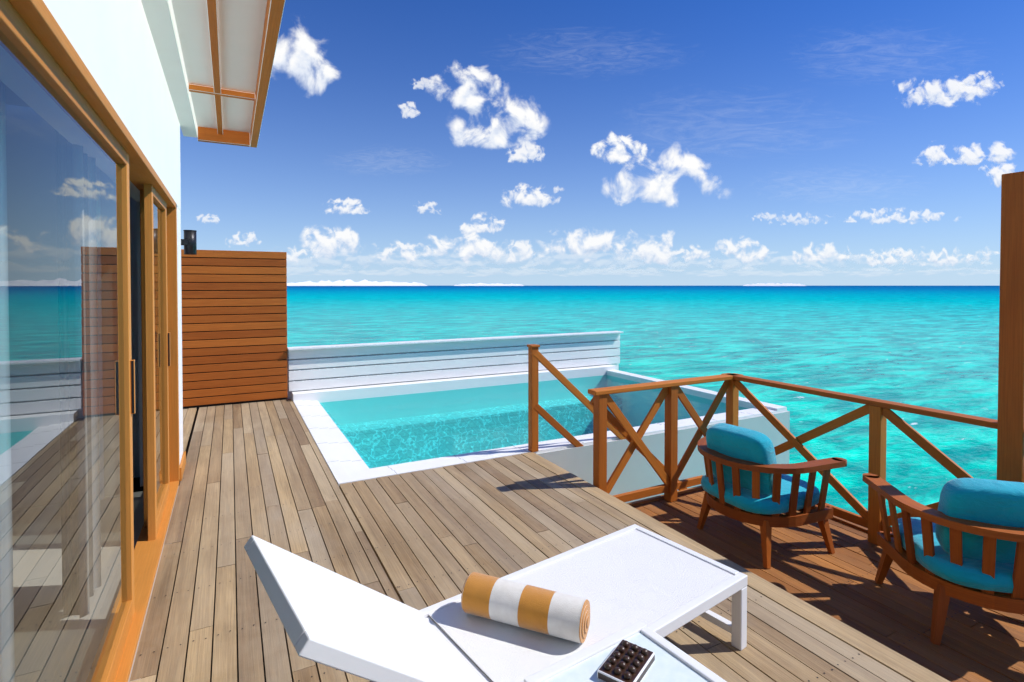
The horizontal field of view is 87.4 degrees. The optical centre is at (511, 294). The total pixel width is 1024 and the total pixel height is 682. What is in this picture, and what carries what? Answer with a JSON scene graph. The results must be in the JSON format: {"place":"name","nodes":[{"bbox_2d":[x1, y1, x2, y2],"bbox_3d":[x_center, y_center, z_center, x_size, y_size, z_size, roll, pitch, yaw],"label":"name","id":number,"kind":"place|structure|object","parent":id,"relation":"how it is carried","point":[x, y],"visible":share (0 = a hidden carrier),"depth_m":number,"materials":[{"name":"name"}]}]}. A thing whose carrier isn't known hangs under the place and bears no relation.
{"place":"outdoors","nodes":[
{"label":"outdoors","id":0,"kind":"place"},
{"bbox_2d":[287,279,426,285],"bbox_3d":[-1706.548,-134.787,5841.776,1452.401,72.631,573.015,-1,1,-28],"label":"sand bank","id":1,"kind":"structure","parent":0,"point":[348,282],"depth_m":5843.15,"materials":[{"name":"white sand"}]},
{"bbox_2d":[454,283,522,285],"bbox_3d":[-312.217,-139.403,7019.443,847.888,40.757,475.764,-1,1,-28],"label":"sand bank","id":2,"kind":"structure","parent":0,"point":[492,284],"depth_m":7031.75,"materials":[{"name":"white sand"}]},
{"bbox_2d":[287,331,789,502],"bbox_3d":[0.196,1.666,6.881,5.700,1.928,3.652,-1,1,-28],"label":"pool shell","id":3,"kind":"object","parent":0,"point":[367,411],"visible":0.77,"depth_m":7.56,"materials":[{"name":"tile"}]},
{"bbox_2d":[129,399,949,681],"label":"deck","id":4,"kind":"structure","parent":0,"point":[419,540],"depth_m":3.08,"materials":[{"name":"brown wood"}]},
{"bbox_2d":[0,0,185,681],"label":"villa wall","id":5,"kind":"structure","parent":4,"relation":"on","point":[112,43],"depth_m":3.63,"materials":[{"name":"white paint"}]},
{"bbox_2d":[0,80,103,681],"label":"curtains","id":6,"kind":"object","parent":5,"relation":"attached to","point":[80,323],"visible":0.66,"depth_m":2.39,"materials":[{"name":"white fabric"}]},
{"bbox_2d":[0,0,179,681],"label":"sliding door frames","id":7,"kind":"structure","parent":5,"relation":"attached to","point":[37,46],"depth_m":2.35,"materials":[{"name":"brown wood"}]},
{"bbox_2d":[124,200,164,607],"bbox_3d":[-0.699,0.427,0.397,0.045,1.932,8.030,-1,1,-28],"label":"door glass","id":8,"kind":"object","parent":7,"relation":"attached to","point":[159,347],"visible":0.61,"depth_m":3.50,"materials":[{"name":"clear glass"}]},
{"bbox_2d":[181,230,196,254],"bbox_3d":[-2.781,-0.447,4.520,0.099,0.205,0.220,1,1,39],"label":"wall sconce","id":9,"kind":"object","parent":5,"relation":"attached to","point":[189,241],"depth_m":4.53,"materials":[{"name":"metal"}]},
{"bbox_2d":[141,0,284,147],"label":"roof overhang","id":10,"kind":"object","parent":5,"relation":"attached to","point":[216,58],"visible":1,"depth_m":3.31,"materials":[{"name":"white wood"}]},
{"bbox_2d":[181,249,287,410],"bbox_3d":[-3.842,0.445,6.622,1.960,2.000,0.106,-1,1,-28],"label":"slat screen","id":11,"kind":"object","parent":4,"relation":"on","point":[234,327],"visible":0.52,"depth_m":6.74,"materials":[{"name":"brown wood"}]},
{"bbox_2d":[244,524,746,681],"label":"sun lounger","id":12,"kind":"object","parent":4,"relation":"on","point":[521,625],"visible":1,"depth_m":1.83,"materials":[{"name":"white plastic"}]},
{"bbox_2d":[524,622,726,681],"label":"side table","id":13,"kind":"object","parent":4,"relation":"on","point":[638,652],"visible":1,"depth_m":1.47,"materials":[{"name":"white metal"}]},
{"bbox_2d":[180,0,1023,285],"label":"sky","id":14,"kind":"structure","parent":0,"point":[789,107],"materials":[{"name":"blue"}]},
{"bbox_2d":[287,286,999,526],"bbox_3d":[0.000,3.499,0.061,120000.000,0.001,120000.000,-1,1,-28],"label":"sea","id":15,"kind":"structure","parent":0,"point":[934,347],"depth_m":37.56,"materials":[{"name":"liquid"}]},
{"bbox_2d":[743,283,805,285],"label":"sand bank","id":16,"kind":"structure","parent":0,"point":[776,284],"depth_m":6331.31,"materials":[{"name":"white sand"}]},
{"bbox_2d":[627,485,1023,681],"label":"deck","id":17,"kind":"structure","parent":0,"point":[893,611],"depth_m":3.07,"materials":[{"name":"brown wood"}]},
{"bbox_2d":[697,423,846,568],"bbox_3d":[1.668,1.283,3.670,0.740,0.816,0.815,0,1,-23],"label":"armchair","id":18,"kind":"object","parent":17,"relation":"on","point":[748,478],"visible":1,"depth_m":3.42,"materials":[{"name":"brown wood"}]},
{"bbox_2d":[527,171,1023,594],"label":"railing","id":19,"kind":"object","parent":17,"relation":"on","point":[1008,424],"visible":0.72,"depth_m":3.80,"materials":[{"name":"brown wood"}]},
{"bbox_2d":[863,473,1023,645],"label":"armchair","id":20,"kind":"object","parent":17,"relation":"on","point":[964,542],"visible":1,"depth_m":2.58,"materials":[{"name":"brown wood"}]}
]}

